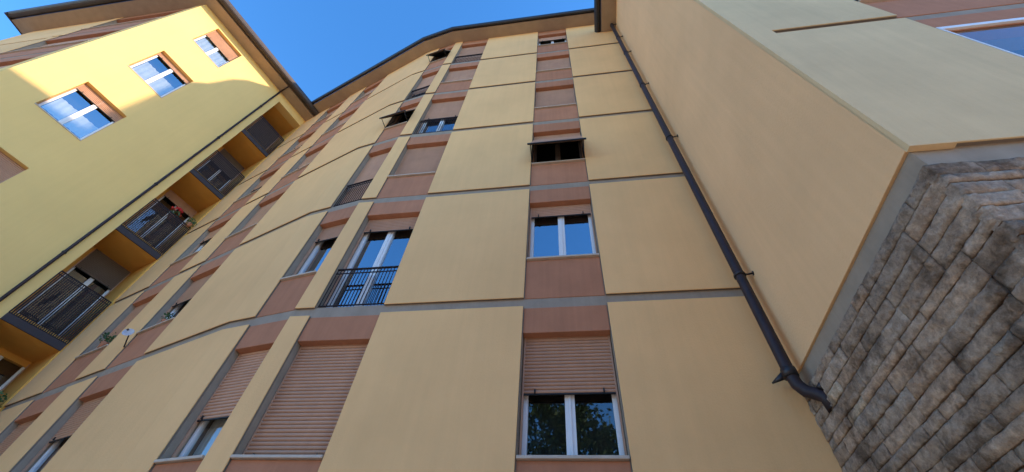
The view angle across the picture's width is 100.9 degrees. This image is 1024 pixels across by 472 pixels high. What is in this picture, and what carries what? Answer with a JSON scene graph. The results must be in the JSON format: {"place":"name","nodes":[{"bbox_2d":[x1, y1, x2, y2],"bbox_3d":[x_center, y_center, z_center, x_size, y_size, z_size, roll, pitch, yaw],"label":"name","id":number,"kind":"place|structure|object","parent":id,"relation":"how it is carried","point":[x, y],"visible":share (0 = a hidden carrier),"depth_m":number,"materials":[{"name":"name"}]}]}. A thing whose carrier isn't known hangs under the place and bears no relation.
{"place":"outdoors","nodes":[
{"label":"outdoors","id":0,"kind":"place"},
{"bbox_2d":[0,0,593,101],"label":"sky","id":1,"kind":"structure","parent":0,"point":[322,45],"materials":[{"name":"blue"}]},
{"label":"pavement","id":2,"kind":"structure","parent":0,"visible":0},
{"bbox_2d":[0,0,318,411],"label":"apartment wing","id":3,"kind":"structure","parent":2,"relation":"on","point":[108,108],"depth_m":13.09,"materials":[{"name":"yellow paint"}]},
{"bbox_2d":[0,390,6,407],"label":"potted plant","id":4,"kind":"object","parent":3,"relation":"on","point":[5,398],"visible":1,"depth_m":9.10,"materials":[{"name":"green plant"}]},
{"bbox_2d":[0,151,25,182],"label":"window","id":5,"kind":"structure","parent":3,"relation":"in","point":[9,168],"depth_m":10.60,"materials":[{"name":"white paint"}]},
{"bbox_2d":[0,355,29,390],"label":"balcony door","id":6,"kind":"structure","parent":3,"relation":"in","point":[9,371],"depth_m":10.40,"materials":[{"name":"white paint"}]},
{"bbox_2d":[0,37,97,54],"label":"window","id":7,"kind":"structure","parent":3,"relation":"in","point":[81,40],"depth_m":13.82,"materials":[{"name":"white paint"}]},
{"bbox_2d":[17,249,130,336],"bbox_3d":[-12.350,1.744,11.783,0.321,3.027,1.197,-20,-56,19],"label":"balcony door","id":8,"kind":"structure","parent":3,"relation":"in","point":[97,271],"depth_m":12.28,"materials":[{"name":"white paint"}]},
{"bbox_2d":[34,84,123,140],"bbox_3d":[-12.696,-3.645,12.498,0.458,1.870,1.311,-20,-56,19],"label":"window","id":9,"kind":"structure","parent":3,"relation":"in","point":[80,110],"depth_m":12.55,"materials":[{"name":"blue glass"}]},
{"bbox_2d":[81,16,163,29],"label":"window","id":10,"kind":"structure","parent":3,"relation":"in","point":[162,16],"depth_m":16.27,"materials":[{"name":"white paint"}]},
{"bbox_2d":[0,86,288,301],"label":"downpipe","id":11,"kind":"object","parent":3,"relation":"attached to","point":[35,273],"visible":1,"depth_m":12.24,"materials":[{"name":"brown metal"}]},
{"bbox_2d":[127,52,190,97],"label":"window","id":12,"kind":"structure","parent":3,"relation":"in","point":[163,80],"depth_m":15.12,"materials":[{"name":"blue glass"}]},
{"bbox_2d":[126,190,196,248],"bbox_3d":[-12.150,-0.300,14.319,0.321,2.970,1.197,-20,-56,19],"label":"balcony door","id":13,"kind":"structure","parent":3,"relation":"in","point":[170,199],"depth_m":14.93,"materials":[{"name":"white paint"}]},
{"bbox_2d":[167,206,182,219],"bbox_3d":[-11.007,-0.737,13.781,0.423,0.530,0.395,-4,-52,8],"label":"potted plant","id":14,"kind":"object","parent":3,"relation":"on","point":[175,211],"visible":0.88,"depth_m":13.80,"materials":[{"name":"plant"}]},
{"bbox_2d":[186,218,196,226],"bbox_3d":[-10.603,-0.444,13.990,0.268,0.377,0.308,-4,-52,8],"label":"potted plant","id":15,"kind":"object","parent":3,"relation":"on","point":[190,223],"visible":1,"depth_m":13.95,"materials":[{"name":"green plant"}]},
{"bbox_2d":[192,30,238,67],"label":"window","id":16,"kind":"structure","parent":3,"relation":"in","point":[212,44],"depth_m":17.59,"materials":[{"name":"white paint"}]},
{"bbox_2d":[196,148,244,190],"bbox_3d":[-11.953,-2.318,16.823,0.321,2.948,1.197,-20,-56,19],"label":"balcony door","id":17,"kind":"structure","parent":3,"relation":"in","point":[224,152],"depth_m":17.42,"materials":[{"name":"white paint"}]},
{"bbox_2d":[247,117,278,147],"bbox_3d":[-11.690,-4.348,19.286,0.136,2.820,1.104,-20,-56,19],"label":"balcony door","id":18,"kind":"structure","parent":3,"relation":"in","point":[262,117],"depth_m":19.75,"materials":[{"name":"white paint"}]},
{"bbox_2d":[0,0,1023,471],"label":"apartment building","id":19,"kind":"structure","parent":2,"relation":"on","point":[488,246],"depth_m":5.82,"materials":[{"name":"beige paint"}]},
{"bbox_2d":[0,419,35,455],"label":"window","id":20,"kind":"structure","parent":19,"relation":"in","point":[21,428],"depth_m":7.93,"materials":[{"name":"white paint"}]},
{"bbox_2d":[21,395,106,471],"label":"window","id":21,"kind":"structure","parent":19,"relation":"in","point":[75,421],"depth_m":6.96,"materials":[{"name":"white paint"}]},
{"bbox_2d":[97,332,116,347],"bbox_3d":[-8.789,2.288,9.188,0.315,0.394,0.314,31,-55,-19],"label":"potted plant","id":22,"kind":"object","parent":19,"relation":"on","point":[105,342],"visible":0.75,"depth_m":9.15,"materials":[{"name":"green plant"}]},
{"bbox_2d":[75,301,149,358],"bbox_3d":[-8.925,2.035,9.823,1.223,1.751,0.282,-20,-55,19],"label":"window","id":23,"kind":"structure","parent":19,"relation":"in","point":[137,310],"depth_m":9.97,"materials":[{"name":"white paint"}]},
{"bbox_2d":[122,329,134,346],"bbox_3d":[-7.559,1.960,8.282,0.179,0.271,0.352,34,-56,-21],"label":"satellite dish","id":24,"kind":"object","parent":19,"relation":"attached to","point":[127,332],"visible":1,"depth_m":8.29,"materials":[{"name":"paint"}]},
{"bbox_2d":[161,312,174,321],"bbox_3d":[-6.891,1.648,8.454,0.219,0.287,0.218,-4,-52,8],"label":"potted plant","id":25,"kind":"object","parent":19,"relation":"on","point":[168,314],"visible":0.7,"depth_m":8.45,"materials":[{"name":"green plant"}]},
{"bbox_2d":[136,273,213,334],"bbox_3d":[-6.936,1.326,9.095,1.201,1.751,0.290,-20,-55,19],"label":"window","id":26,"kind":"structure","parent":19,"relation":"in","point":[182,301],"depth_m":9.25,"materials":[{"name":"white paint"}]},
{"bbox_2d":[170,227,221,265],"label":"window","id":27,"kind":"structure","parent":19,"relation":"in","point":[211,234],"depth_m":12.43,"materials":[{"name":"white paint"}]},
{"bbox_2d":[153,349,269,464],"bbox_3d":[-3.724,2.148,5.620,0.730,1.751,0.363,-12,-53,14],"label":"window","id":28,"kind":"structure","parent":19,"relation":"in","point":[221,404],"depth_m":5.55,"materials":[{"name":"white paint"}]},
{"bbox_2d":[224,199,278,239],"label":"window","id":29,"kind":"structure","parent":19,"relation":"in","point":[262,211],"depth_m":11.50,"materials":[{"name":"white paint"}]},
{"bbox_2d":[233,175,272,202],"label":"window","id":30,"kind":"structure","parent":19,"relation":"in","point":[264,181],"depth_m":14.65,"materials":[{"name":"white paint"}]},
{"bbox_2d":[278,137,309,158],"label":"window","id":31,"kind":"structure","parent":19,"relation":"in","point":[300,144],"depth_m":16.91,"materials":[{"name":"white paint"}]},
{"bbox_2d":[230,344,367,459],"bbox_3d":[-2.522,1.983,5.392,1.096,1.751,0.282,-4,-52,8],"label":"window","id":32,"kind":"structure","parent":19,"relation":"in","point":[301,418],"depth_m":5.27,"materials":[{"name":"white paint"}]},
{"bbox_2d":[281,150,320,178],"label":"window","id":33,"kind":"structure","parent":19,"relation":"in","point":[308,160],"depth_m":13.91,"materials":[{"name":"white paint"}]},
{"bbox_2d":[280,224,345,280],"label":"window","id":34,"kind":"structure","parent":19,"relation":"in","point":[331,234],"depth_m":8.21,"materials":[{"name":"white paint"}]},
{"bbox_2d":[312,109,336,125],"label":"window","id":35,"kind":"structure","parent":19,"relation":"in","point":[329,114],"depth_m":18.62,"materials":[{"name":"white paint"}]},
{"bbox_2d":[321,114,352,135],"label":"window","id":36,"kind":"structure","parent":19,"relation":"in","point":[341,122],"depth_m":16.26,"materials":[{"name":"white paint"}]},
{"bbox_2d":[333,152,388,206],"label":"french window","id":37,"kind":"structure","parent":19,"relation":"in","point":[359,187],"depth_m":9.76,"materials":[{"name":"white paint"}]},
{"bbox_2d":[350,86,377,103],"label":"window","id":38,"kind":"structure","parent":19,"relation":"in","point":[369,92],"depth_m":17.88,"materials":[{"name":"white paint"}]},
{"bbox_2d":[318,217,417,307],"bbox_3d":[-2.348,0.439,7.489,1.175,2.574,0.405,-4,-52,8],"label":"french window","id":39,"kind":"structure","parent":19,"relation":"in","point":[367,283],"depth_m":7.52,"materials":[{"name":"blue glass"}]},
{"bbox_2d":[379,107,416,129],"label":"window","id":40,"kind":"structure","parent":19,"relation":"in","point":[403,113],"depth_m":12.06,"materials":[{"name":"glass"}]},
{"bbox_2d":[387,145,445,177],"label":"window","id":41,"kind":"structure","parent":19,"relation":"in","point":[416,161],"depth_m":10.06,"materials":[{"name":"white paint"}]},
{"bbox_2d":[406,74,436,99],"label":"french window","id":42,"kind":"structure","parent":19,"relation":"in","point":[425,83],"depth_m":14.51,"materials":[{"name":"white paint"}]},
{"bbox_2d":[426,49,450,63],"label":"window","id":43,"kind":"structure","parent":19,"relation":"in","point":[440,53],"depth_m":16.76,"materials":[{"name":"plastic"}]},
{"bbox_2d":[414,100,463,133],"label":"french window","id":44,"kind":"structure","parent":19,"relation":"in","point":[440,117],"depth_m":12.11,"materials":[{"name":"white paint"}]},
{"bbox_2d":[440,69,475,83],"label":"window","id":45,"kind":"structure","parent":19,"relation":"in","point":[463,75],"depth_m":14.82,"materials":[{"name":"white paint"}]},
{"bbox_2d":[452,46,485,63],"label":"french window","id":46,"kind":"structure","parent":19,"relation":"in","point":[472,53],"depth_m":16.83,"materials":[{"name":"white paint"}]},
{"bbox_2d":[538,35,566,46],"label":"window","id":47,"kind":"structure","parent":19,"relation":"in","point":[551,39],"depth_m":16.97,"materials":[{"name":"white paint"}]},
{"bbox_2d":[536,57,570,72],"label":"window","id":48,"kind":"structure","parent":19,"relation":"in","point":[563,63],"depth_m":14.41,"materials":[{"name":"white paint"}]},
{"bbox_2d":[534,88,576,109],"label":"window","id":49,"kind":"structure","parent":19,"relation":"in","point":[561,97],"depth_m":12.02,"materials":[{"name":"white paint"}]},
{"bbox_2d":[527,132,585,165],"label":"window","id":50,"kind":"structure","parent":19,"relation":"in","point":[557,152],"depth_m":9.90,"materials":[{"name":"glass"}]},
{"bbox_2d":[526,203,598,260],"bbox_3d":[0.864,-0.049,7.366,1.201,1.760,0.458,-4,-52,8],"label":"window","id":51,"kind":"structure","parent":19,"relation":"in","point":[567,231],"depth_m":7.60,"materials":[{"name":"blue glass"}]},
{"bbox_2d":[516,335,629,460],"bbox_3d":[0.679,1.842,5.020,1.201,1.760,0.458,-4,-52,8],"label":"window","id":52,"kind":"structure","parent":19,"relation":"in","point":[570,405],"depth_m":4.99,"materials":[{"name":"white paint"}]},
{"bbox_2d":[610,23,831,412],"bbox_3d":[3.348,-3.183,10.060,0.460,15.606,0.153,-30,-59,25],"label":"downpipe","id":53,"kind":"object","parent":19,"relation":"attached to","point":[789,373],"visible":0.96,"depth_m":5.42,"materials":[{"name":"brown metal"}]},
{"bbox_2d":[855,0,888,3],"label":"window","id":54,"kind":"structure","parent":19,"relation":"in","point":[862,1],"depth_m":5.62,"materials":[{"name":"white paint"}]},
{"bbox_2d":[936,17,1023,57],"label":"window","id":55,"kind":"structure","parent":19,"relation":"in","point":[1014,20],"depth_m":4.43,"materials":[{"name":"white paint"}]},
{"bbox_2d":[804,157,1023,471],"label":"stone wall","id":56,"kind":"structure","parent":2,"relation":"on","point":[920,367],"depth_m":2.70,"materials":[{"name":"grey stone"}]}
]}

